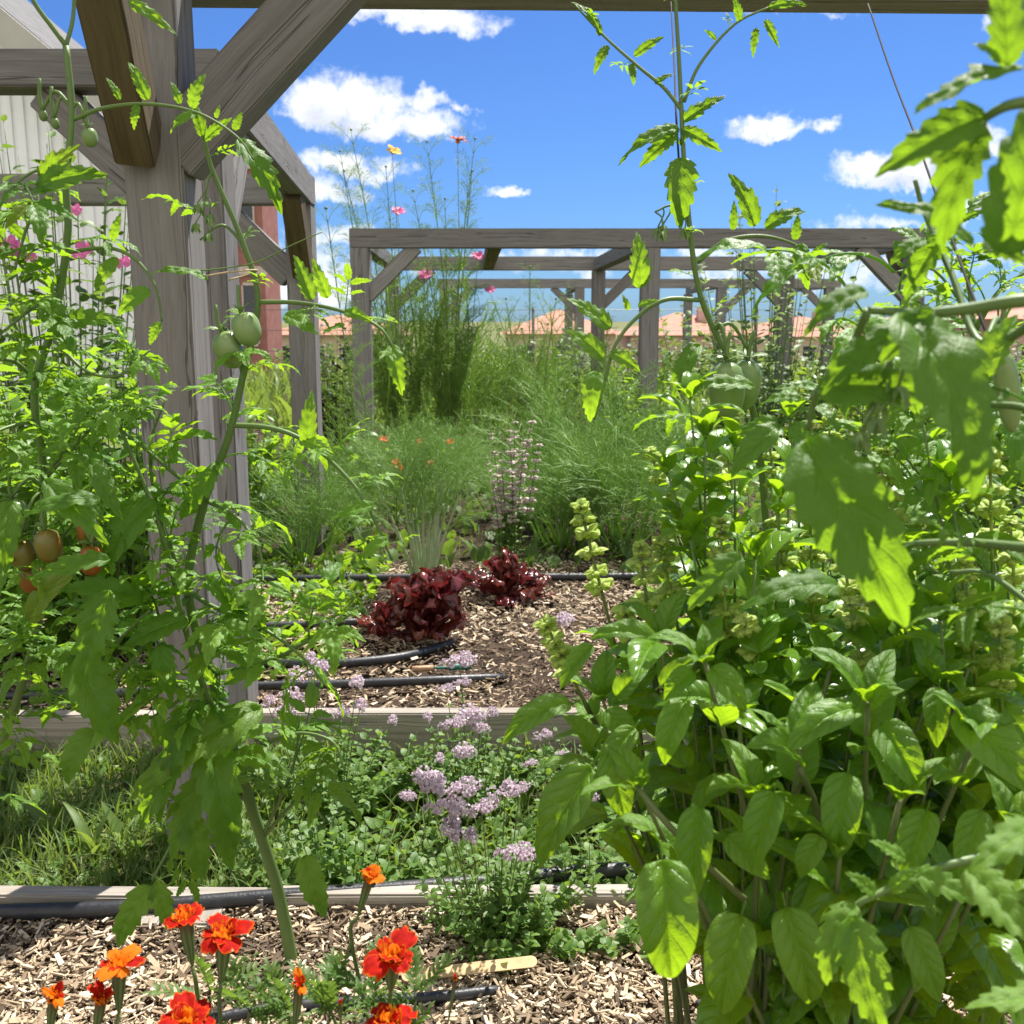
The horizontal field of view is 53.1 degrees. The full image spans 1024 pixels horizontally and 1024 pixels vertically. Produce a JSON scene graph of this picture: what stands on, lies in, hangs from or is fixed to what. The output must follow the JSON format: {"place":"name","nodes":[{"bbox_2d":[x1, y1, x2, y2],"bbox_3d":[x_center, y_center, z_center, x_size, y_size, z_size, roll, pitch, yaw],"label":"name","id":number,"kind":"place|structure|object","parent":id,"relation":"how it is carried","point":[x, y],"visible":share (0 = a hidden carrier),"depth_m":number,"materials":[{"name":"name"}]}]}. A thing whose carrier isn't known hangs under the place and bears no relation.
{"place":"outdoors","nodes":[
{"label":"outdoors","id":0,"kind":"place"},
{"bbox_2d":[0,724,362,888],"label":"grass","id":1,"kind":"structure","parent":0,"point":[89,766],"depth_m":2.31,"materials":[{"name":"plant"}]},
{"bbox_2d":[0,756,911,886],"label":"garden path","id":2,"kind":"structure","parent":0,"point":[369,830],"depth_m":2.39,"materials":[{"name":"plant"}]},
{"bbox_2d":[23,799,85,842],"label":"weed plant","id":3,"kind":"object","parent":2,"relation":"on","point":[34,810],"visible":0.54,"depth_m":2.36,"materials":[{"name":"green plant"}]},
{"bbox_2d":[62,801,113,861],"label":"weed plant","id":4,"kind":"object","parent":2,"relation":"on","point":[83,829],"visible":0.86,"depth_m":2.25,"materials":[{"name":"green plant"}]},
{"bbox_2d":[101,801,167,852],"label":"weed plant","id":5,"kind":"object","parent":2,"relation":"on","point":[115,819],"visible":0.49,"depth_m":2.31,"materials":[{"name":"green plant"}]},
{"bbox_2d":[0,884,635,935],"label":"bed board","id":6,"kind":"object","parent":2,"relation":"on","point":[400,897],"visible":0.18,"depth_m":1.96,"materials":[{"name":"wood"}]},
{"bbox_2d":[238,651,444,820],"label":"oregano plant","id":7,"kind":"object","parent":2,"relation":"on","point":[356,776],"visible":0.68,"depth_m":2.46,"materials":[{"name":"green plant"}]},
{"bbox_2d":[233,800,467,888],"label":"oregano plant","id":8,"kind":"object","parent":2,"relation":"on","point":[336,868],"visible":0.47,"depth_m":2.09,"materials":[{"name":"green plant"}]},
{"bbox_2d":[0,707,857,760],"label":"bed board","id":9,"kind":"object","parent":2,"relation":"on","point":[413,721],"visible":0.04,"depth_m":2.79,"materials":[{"name":"wood"}]},
{"bbox_2d":[386,650,549,825],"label":"oregano plant","id":10,"kind":"object","parent":2,"relation":"on","point":[466,753],"visible":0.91,"depth_m":2.49,"materials":[{"name":"green plant"}]},
{"bbox_2d":[0,744,945,886],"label":"clover","id":11,"kind":"object","parent":2,"relation":"on","point":[376,807],"visible":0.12,"depth_m":2.38,"materials":[{"name":"green plant"}]},
{"bbox_2d":[474,758,641,917],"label":"oregano plant","id":12,"kind":"object","parent":2,"relation":"on","point":[563,860],"visible":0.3,"depth_m":2.04,"materials":[{"name":"green plant"}]},
{"bbox_2d":[533,611,670,824],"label":"oregano plant","id":13,"kind":"object","parent":2,"relation":"on","point":[565,619],"visible":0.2,"depth_m":2.47,"materials":[{"name":"green plant"}]},
{"bbox_2d":[344,729,943,883],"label":"grass","id":14,"kind":"structure","parent":2,"relation":"on","point":[431,814],"depth_m":2.36,"materials":[{"name":"plant"}]},
{"bbox_2d":[0,900,1013,1023],"bbox_3d":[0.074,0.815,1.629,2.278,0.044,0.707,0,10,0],"label":"wood chip mulch","id":15,"kind":"object","parent":0,"point":[463,1011],"visible":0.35,"depth_m":1.76,"materials":[{"name":"wood"}]},
{"bbox_2d":[0,0,254,814],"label":"tomato plant","id":16,"kind":"object","parent":15,"relation":"on","point":[44,576],"visible":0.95,"depth_m":1.33,"materials":[{"name":"green plant"}]},
{"bbox_2d":[41,902,397,1023],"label":"marigold plant","id":17,"kind":"object","parent":15,"relation":"on","point":[187,1005],"visible":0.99,"depth_m":1.02,"materials":[{"name":"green plant"}]},
{"bbox_2d":[36,106,419,975],"bbox_3d":[-0.408,0.146,1.523,0.554,1.407,0.386,0,10,0],"label":"tomato plant","id":18,"kind":"object","parent":15,"relation":"on","point":[204,740],"visible":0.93,"depth_m":1.46,"materials":[{"name":"green plant"}]},
{"bbox_2d":[0,862,638,920],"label":"drip hose","id":19,"kind":"object","parent":15,"relation":"on","point":[105,909],"visible":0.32,"depth_m":1.94,"materials":[{"name":"rubber"}]},
{"bbox_2d":[223,863,462,1023],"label":"marigold plant","id":20,"kind":"object","parent":15,"relation":"on","point":[393,956],"visible":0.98,"depth_m":1.07,"materials":[{"name":"green plant"}]},
{"bbox_2d":[211,985,505,1023],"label":"drip hose","id":21,"kind":"object","parent":15,"relation":"on","point":[437,997],"visible":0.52,"depth_m":1.68,"materials":[{"name":"rubber"}]},
{"bbox_2d":[402,956,536,981],"bbox_3d":[-0.072,0.776,1.740,0.231,0.005,0.021,-4,35,-5],"label":"plant marker","id":22,"kind":"object","parent":15,"relation":"on","point":[489,966],"visible":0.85,"depth_m":1.74,"materials":[{"name":"wood"}]},
{"bbox_2d":[399,765,592,944],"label":"oregano plant","id":23,"kind":"object","parent":15,"relation":"on","point":[508,896],"visible":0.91,"depth_m":1.83,"materials":[{"name":"green plant"}]},
{"bbox_2d":[449,910,608,974],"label":"oregano plant","id":24,"kind":"object","parent":15,"relation":"on","point":[502,948],"visible":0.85,"depth_m":1.81,"materials":[{"name":"green plant"}]},
{"bbox_2d":[502,498,719,1023],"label":"basil plant","id":25,"kind":"object","parent":15,"relation":"on","point":[565,809],"visible":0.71,"depth_m":1.10,"materials":[{"name":"green plant"}]},
{"bbox_2d":[578,914,696,972],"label":"oregano plant","id":26,"kind":"object","parent":15,"relation":"on","point":[628,932],"visible":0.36,"depth_m":1.83,"materials":[{"name":"green plant"}]},
{"bbox_2d":[567,0,827,717],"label":"tomato plant","id":27,"kind":"object","parent":15,"relation":"on","point":[738,384],"visible":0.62,"depth_m":1.24,"materials":[{"name":"green plant"}]},
{"bbox_2d":[670,2,679,157],"bbox_3d":[0.248,-0.682,1.585,0.010,0.422,0.764,1,10,7],"label":"twine","id":28,"kind":"object","parent":27,"relation":"attached to","point":[676,122],"visible":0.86,"depth_m":1.42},
{"bbox_2d":[631,371,860,890],"bbox_3d":[0.309,0.355,1.293,0.338,1.058,0.420,3,11,17],"label":"basil plant","id":29,"kind":"object","parent":15,"relation":"on","point":[690,524],"visible":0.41,"depth_m":1.18,"materials":[{"name":"green plant"}]},
{"bbox_2d":[580,614,1023,1023],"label":"basil plant","id":30,"kind":"object","parent":15,"relation":"on","point":[754,944],"visible":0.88,"depth_m":0.90,"materials":[{"name":"green plant"}]},
{"bbox_2d":[687,0,1023,1023],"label":"tomato plant","id":31,"kind":"object","parent":15,"relation":"on","point":[843,492],"visible":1,"depth_m":0.58,"materials":[{"name":"green plant"}]},
{"bbox_2d":[695,192,1023,647],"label":"tomato plant","id":32,"kind":"object","parent":15,"relation":"on","point":[762,433],"visible":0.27,"depth_m":1.11,"materials":[{"name":"green plant"}]},
{"bbox_2d":[867,3,986,331],"bbox_3d":[0.557,-0.542,1.431,0.016,0.635,1.133,2,11,12],"label":"twine","id":33,"kind":"object","parent":32,"relation":"attached to","point":[958,255],"visible":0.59,"depth_m":1.29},
{"bbox_2d":[812,405,1023,1023],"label":"basil plant","id":34,"kind":"object","parent":15,"relation":"on","point":[857,625],"visible":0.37,"depth_m":1.03,"materials":[{"name":"green plant"}]},
{"bbox_2d":[0,393,1022,709],"bbox_3d":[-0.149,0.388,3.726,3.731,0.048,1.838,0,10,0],"label":"wood chip mulch","id":35,"kind":"object","parent":0,"point":[480,615],"visible":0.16,"depth_m":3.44,"materials":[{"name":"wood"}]},
{"bbox_2d":[0,264,33,440],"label":"petunia plant","id":36,"kind":"object","parent":35,"relation":"on","point":[22,373],"visible":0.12,"depth_m":4.49,"materials":[{"name":"green plant"}]},
{"bbox_2d":[0,358,60,659],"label":"bean plant","id":37,"kind":"object","parent":35,"relation":"on","point":[7,366],"visible":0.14,"depth_m":3.14,"materials":[{"name":"green plant"}]},
{"bbox_2d":[0,114,143,531],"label":"flowering plant","id":38,"kind":"object","parent":35,"relation":"on","point":[84,295],"visible":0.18,"depth_m":4.42,"materials":[{"name":"green plant"}]},
{"bbox_2d":[0,286,149,573],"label":"bean plant","id":39,"kind":"object","parent":35,"relation":"on","point":[36,323],"visible":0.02,"depth_m":3.84,"materials":[{"name":"green plant"}]},
{"bbox_2d":[0,347,251,649],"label":"bean plant","id":40,"kind":"object","parent":35,"relation":"on","point":[133,554],"visible":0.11,"depth_m":3.23,"materials":[{"name":"green plant"}]},
{"bbox_2d":[0,49,325,704],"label":"pergola","id":41,"kind":"object","parent":35,"relation":"on","point":[22,71],"visible":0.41,"depth_m":2.79,"materials":[{"name":"wood"}]},
{"bbox_2d":[0,547,391,681],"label":"groundcover","id":42,"kind":"object","parent":35,"relation":"on","point":[296,627],"visible":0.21,"depth_m":3.90,"materials":[{"name":"green plant"}]},
{"bbox_2d":[4,674,507,700],"bbox_3d":[-0.886,0.526,2.973,1.782,0.062,0.098,-2,10,-9],"label":"drip hose","id":43,"kind":"object","parent":35,"relation":"on","point":[375,682],"visible":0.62,"depth_m":3.00,"materials":[{"name":"rubber"}]},
{"bbox_2d":[245,400,328,519],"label":"leafy shrub","id":44,"kind":"object","parent":35,"relation":"on","point":[275,440],"visible":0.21,"depth_m":5.73,"materials":[{"name":"green plant"}]},
{"bbox_2d":[150,639,454,668],"bbox_3d":[-0.622,0.473,3.216,0.971,0.052,0.184,-4,11,-20],"label":"drip hose","id":45,"kind":"object","parent":35,"relation":"on","point":[381,659],"visible":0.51,"depth_m":3.20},
{"bbox_2d":[257,618,357,630],"bbox_3d":[-0.749,0.401,3.605,0.611,0.044,0.058,-2,11,-11],"label":"drip hose","id":46,"kind":"object","parent":35,"relation":"on","point":[348,621],"visible":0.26,"depth_m":3.59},
{"bbox_2d":[248,440,394,567],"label":"dill plant","id":47,"kind":"object","parent":35,"relation":"on","point":[320,500],"visible":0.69,"depth_m":4.53,"materials":[{"name":"green plant"}]},
{"bbox_2d":[289,323,353,450],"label":"barberry bush","id":48,"kind":"object","parent":35,"relation":"on","point":[324,418],"visible":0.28,"depth_m":8.48,"materials":[{"name":"green plant"}]},
{"bbox_2d":[259,418,436,536],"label":"dill plant","id":49,"kind":"object","parent":35,"relation":"on","point":[364,479],"visible":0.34,"depth_m":5.21,"materials":[{"name":"green plant"}]},
{"bbox_2d":[328,425,383,513],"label":"leafy shrub","id":50,"kind":"object","parent":35,"relation":"on","point":[347,451],"visible":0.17,"depth_m":5.63,"materials":[{"name":"green plant"}]},
{"bbox_2d":[290,202,444,496],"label":"cosmos plant","id":51,"kind":"object","parent":35,"relation":"on","point":[351,389],"visible":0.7,"depth_m":5.94,"materials":[{"name":"green plant"}]},
{"bbox_2d":[354,601,425,643],"bbox_3d":[-0.418,0.384,3.491,0.249,0.146,0.226,0,10,0],"label":"red lettuce","id":52,"kind":"object","parent":35,"relation":"on","point":[378,622],"visible":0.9,"depth_m":3.49,"materials":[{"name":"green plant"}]},
{"bbox_2d":[280,250,505,448],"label":"cosmos plant","id":53,"kind":"object","parent":35,"relation":"on","point":[326,394],"visible":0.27,"depth_m":8.33,"materials":[{"name":"green plant"}]},
{"bbox_2d":[315,122,493,455],"bbox_3d":[-0.778,-1.768,8.288,1.261,2.636,1.194,3,11,15],"label":"cosmos plant","id":54,"kind":"object","parent":35,"relation":"on","point":[422,274],"visible":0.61,"depth_m":8.06,"materials":[{"name":"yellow plant"}]},
{"bbox_2d":[380,436,453,533],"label":"marigold plant","id":55,"kind":"object","parent":35,"relation":"on","point":[400,504],"visible":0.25,"depth_m":5.29,"materials":[{"name":"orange plant"}]},
{"bbox_2d":[331,207,518,450],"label":"cosmos plant","id":56,"kind":"object","parent":35,"relation":"on","point":[398,210],"visible":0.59,"depth_m":7.99,"materials":[{"name":"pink plant"}]},
{"bbox_2d":[347,401,507,574],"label":"fennel plant","id":57,"kind":"object","parent":35,"relation":"on","point":[428,561],"visible":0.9,"depth_m":4.05,"materials":[{"name":"green plant"}]},
{"bbox_2d":[386,566,473,641],"bbox_3d":[-0.278,0.307,3.467,0.297,0.259,0.303,0,10,0],"label":"red lettuce","id":58,"kind":"object","parent":35,"relation":"on","point":[424,602],"visible":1,"depth_m":3.40,"materials":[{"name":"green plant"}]},
{"bbox_2d":[363,414,507,508],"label":"dill plant","id":59,"kind":"object","parent":35,"relation":"on","point":[390,432],"visible":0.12,"depth_m":5.98,"materials":[{"name":"green plant"}]},
{"bbox_2d":[412,663,469,671],"bbox_3d":[-0.219,0.480,3.159,0.179,0.019,0.020,-1,10,-8],"label":"hand trowel","id":60,"kind":"object","parent":35,"relation":"on","point":[425,668],"visible":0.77,"depth_m":3.15,"materials":[{"name":"beige wood"}]},
{"bbox_2d":[381,126,528,455],"bbox_3d":[-0.376,-1.706,8.200,1.157,2.542,1.195,-9,14,-42],"label":"cosmos plant","id":61,"kind":"object","parent":35,"relation":"on","point":[479,255],"visible":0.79,"depth_m":7.99,"materials":[{"name":"green plant"}]},
{"bbox_2d":[253,572,678,582],"bbox_3d":[-0.170,0.273,4.271,2.925,0.034,0.061,0,10,-1],"label":"drip hose","id":62,"kind":"object","parent":35,"relation":"on","point":[554,576],"visible":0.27,"depth_m":4.26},
{"bbox_2d":[377,325,558,449],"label":"cosmos plant","id":63,"kind":"object","parent":35,"relation":"on","point":[473,410],"visible":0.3,"depth_m":8.62,"materials":[{"name":"green plant"}]},
{"bbox_2d":[401,398,590,521],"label":"dill plant","id":64,"kind":"object","parent":35,"relation":"on","point":[512,447],"visible":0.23,"depth_m":5.55,"materials":[{"name":"green plant"}]},
{"bbox_2d":[468,547,541,607],"bbox_3d":[-0.027,0.248,3.986,0.290,0.212,0.286,0,10,0],"label":"red lettuce","id":65,"kind":"object","parent":35,"relation":"on","point":[508,576],"visible":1,"depth_m":3.97,"materials":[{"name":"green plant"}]},
{"bbox_2d":[483,413,542,562],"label":"catmint plant","id":66,"kind":"object","parent":35,"relation":"on","point":[502,510],"visible":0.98,"depth_m":4.37,"materials":[{"name":"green plant"}]},
{"bbox_2d":[37,433,1023,573],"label":"groundcover","id":67,"kind":"object","parent":35,"relation":"on","point":[482,553],"visible":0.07,"depth_m":4.96,"materials":[{"name":"green plant"}]},
{"bbox_2d":[516,574,555,598],"bbox_3d":[0.089,0.300,4.035,0.173,0.088,0.169,0,10,0],"label":"red lettuce","id":68,"kind":"object","parent":35,"relation":"on","point":[540,583],"visible":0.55,"depth_m":4.04,"materials":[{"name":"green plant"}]},
{"bbox_2d":[445,281,626,445],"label":"cosmos plant","id":69,"kind":"object","parent":35,"relation":"on","point":[540,359],"visible":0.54,"depth_m":8.48,"materials":[{"name":"green plant"}]},
{"bbox_2d":[463,263,622,450],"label":"cosmos plant","id":70,"kind":"object","parent":35,"relation":"on","point":[491,289],"visible":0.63,"depth_m":8.21,"materials":[{"name":"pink plant"}]},
{"bbox_2d":[478,320,637,420],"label":"leafy shrub","id":71,"kind":"object","parent":35,"relation":"on","point":[581,355],"visible":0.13,"depth_m":11.47,"materials":[{"name":"green plant"}]},
{"bbox_2d":[435,421,695,552],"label":"dill plant","id":72,"kind":"object","parent":35,"relation":"on","point":[539,507],"visible":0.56,"depth_m":4.80,"materials":[{"name":"green plant"}]},
{"bbox_2d":[472,325,675,451],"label":"cosmos plant","id":73,"kind":"object","parent":35,"relation":"on","point":[580,380],"visible":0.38,"depth_m":6.88,"materials":[{"name":"green plant"}]},
{"bbox_2d":[432,354,718,521],"bbox_3d":[0.388,-0.383,5.497,1.308,0.920,1.616,-6,12,-28],"label":"dill plant","id":74,"kind":"object","parent":35,"relation":"on","point":[574,428],"visible":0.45,"depth_m":5.50,"materials":[{"name":"green plant"}]},
{"bbox_2d":[495,401,751,556],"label":"dill plant","id":75,"kind":"object","parent":35,"relation":"on","point":[608,501],"visible":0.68,"depth_m":4.70,"materials":[{"name":"green plant"}]},
{"bbox_2d":[349,228,925,468],"bbox_3d":[0.835,-1.356,8.901,4.204,1.869,3.130,0,10,0],"label":"pergola","id":76,"kind":"object","parent":35,"relation":"on","point":[365,244],"visible":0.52,"depth_m":7.28,"materials":[{"name":"wood"}]},
{"bbox_2d":[437,279,840,389],"bbox_3d":[1.875,-2.784,16.722,5.950,1.869,3.040,0,10,0],"label":"pergola","id":77,"kind":"object","parent":35,"relation":"on","point":[577,286],"visible":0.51,"depth_m":15.09,"materials":[{"name":"wood"}]},
{"bbox_2d":[599,374,709,487],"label":"leafy shrub","id":78,"kind":"object","parent":35,"relation":"on","point":[668,392],"visible":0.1,"depth_m":6.61,"materials":[{"name":"green plant"}]},
{"bbox_2d":[577,371,784,511],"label":"dill plant","id":79,"kind":"object","parent":35,"relation":"on","point":[708,463],"visible":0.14,"depth_m":5.26,"materials":[{"name":"green plant"}]},
{"bbox_2d":[617,304,775,404],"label":"leafy shrub","id":80,"kind":"object","parent":35,"relation":"on","point":[668,353],"visible":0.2,"depth_m":12.27,"materials":[{"name":"green plant"}]},
{"bbox_2d":[691,188,864,460],"bbox_3d":[2.078,-1.463,7.987,1.360,2.148,1.070,0,10,0],"label":"climbing vine","id":81,"kind":"object","parent":35,"relation":"on","point":[768,390],"visible":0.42,"depth_m":8.04,"materials":[{"name":"green plant"}]},
{"bbox_2d":[660,446,946,658],"bbox_3d":[0.819,0.147,2.978,0.780,0.774,0.840,0,10,0],"label":"pepper plant","id":82,"kind":"object","parent":35,"relation":"on","point":[756,514],"visible":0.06,"depth_m":2.92,"materials":[{"name":"green plant"}]},
{"bbox_2d":[624,554,1020,694],"bbox_3d":[1.578,0.348,3.688,2.219,0.126,1.843,0,10,0],"label":"groundcover","id":83,"kind":"object","parent":35,"relation":"on","point":[683,621],"visible":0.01,"depth_m":4.16,"materials":[{"name":"green plant"}]},
{"bbox_2d":[775,316,932,457],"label":"leafy shrub","id":84,"kind":"object","parent":35,"relation":"on","point":[810,376],"visible":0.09,"depth_m":7.59,"materials":[{"name":"green plant"}]},
{"bbox_2d":[792,410,1023,673],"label":"pepper plant","id":85,"kind":"object","parent":35,"relation":"on","point":[900,491],"visible":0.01,"depth_m":2.92,"materials":[{"name":"green plant"}]},
{"bbox_2d":[839,375,1023,506],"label":"leafy shrub","id":86,"kind":"object","parent":35,"relation":"on","point":[874,448],"visible":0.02,"depth_m":6.05,"materials":[{"name":"green plant"}]},
{"bbox_2d":[27,0,1023,321],"label":"sky","id":87,"kind":"structure","parent":0,"point":[813,118],"materials":[{"name":"blue"}]},
{"bbox_2d":[255,322,857,399],"bbox_3d":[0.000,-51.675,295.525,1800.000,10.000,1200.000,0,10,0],"label":"ground","id":88,"kind":"structure","parent":0,"point":[621,325],"depth_m":636.57,"materials":[{"name":"beige soil"}]},
{"bbox_2d":[0,0,139,448],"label":"white house","id":89,"kind":"structure","parent":88,"relation":"on","point":[23,25],"depth_m":8.68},
{"bbox_2d":[237,164,283,379],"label":"brick building","id":90,"kind":"structure","parent":88,"relation":"on","point":[264,219],"depth_m":30.57,"materials":[{"name":"brick"}]},
{"bbox_2d":[241,206,254,249],"bbox_3d":[-7.760,-8.638,29.904,0.480,1.910,0.058,0,10,0],"label":"window","id":91,"kind":"structure","parent":90,"relation":"in","point":[249,211],"depth_m":29.89,"materials":[{"name":"glass"}]},
{"bbox_2d":[241,283,259,345],"bbox_3d":[-7.760,-5.859,30.411,0.480,1.860,0.058,0,10,0],"label":"window","id":92,"kind":"structure","parent":90,"relation":"in","point":[247,289],"depth_m":30.33,"materials":[{"name":"glass"}]},
{"bbox_2d":[272,336,351,378],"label":"hedge shrub","id":93,"kind":"object","parent":88,"relation":"on","point":[287,359],"visible":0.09,"depth_m":18.36,"materials":[{"name":"green plant"}]},
{"bbox_2d":[282,315,411,374],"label":"tiled house","id":94,"kind":"structure","parent":88,"relation":"on","point":[332,321],"depth_m":69.15,"materials":[{"name":"tile"}]},
{"bbox_2d":[76,0,990,868],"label":"pergola","id":95,"kind":"object","parent":88,"relation":"on","point":[262,60],"visible":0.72,"depth_m":2.01,"materials":[{"name":"wood"}]},
{"bbox_2d":[500,310,620,377],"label":"tiled house","id":96,"kind":"structure","parent":88,"relation":"on","point":[587,324],"depth_m":65.21,"materials":[{"name":"beige paint"}]},
{"bbox_2d":[532,327,608,376],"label":"hedge shrub","id":97,"kind":"object","parent":88,"relation":"on","point":[585,360],"visible":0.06,"depth_m":18.25,"materials":[{"name":"green plant"}]},
{"bbox_2d":[243,308,980,370],"bbox_3d":[0.400,-3.038,19.364,16.853,1.620,0.062,0,10,0],"label":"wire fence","id":98,"kind":"object","parent":88,"relation":"on","point":[533,325],"visible":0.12,"depth_m":19.26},
{"bbox_2d":[616,307,748,377],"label":"tiled house","id":99,"kind":"structure","parent":88,"relation":"on","point":[673,321],"depth_m":71.59,"materials":[{"name":"beige paint"}]},
{"bbox_2d":[658,324,742,370],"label":"hedge shrub","id":100,"kind":"object","parent":88,"relation":"on","point":[677,356],"visible":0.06,"depth_m":18.52,"materials":[{"name":"green plant"}]},
{"bbox_2d":[887,308,1023,373],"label":"tiled house","id":101,"kind":"structure","parent":88,"relation":"on","point":[990,316],"depth_m":25.78,"materials":[{"name":"orange paint"}]},
{"bbox_2d":[244,354,1023,438],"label":"meadow","id":102,"kind":"structure","parent":0,"point":[259,389],"depth_m":11.77,"materials":[{"name":"green plant"}]},
{"bbox_2d":[747,312,862,375],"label":"tiled house","id":103,"kind":"structure","parent":0,"point":[804,346],"depth_m":81.03,"materials":[{"name":"beige paint"}]},
{"bbox_2d":[801,345,816,361],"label":"window","id":104,"kind":"structure","parent":103,"relation":"in","point":[804,347],"depth_m":81.00,"materials":[{"name":"grey glass"}]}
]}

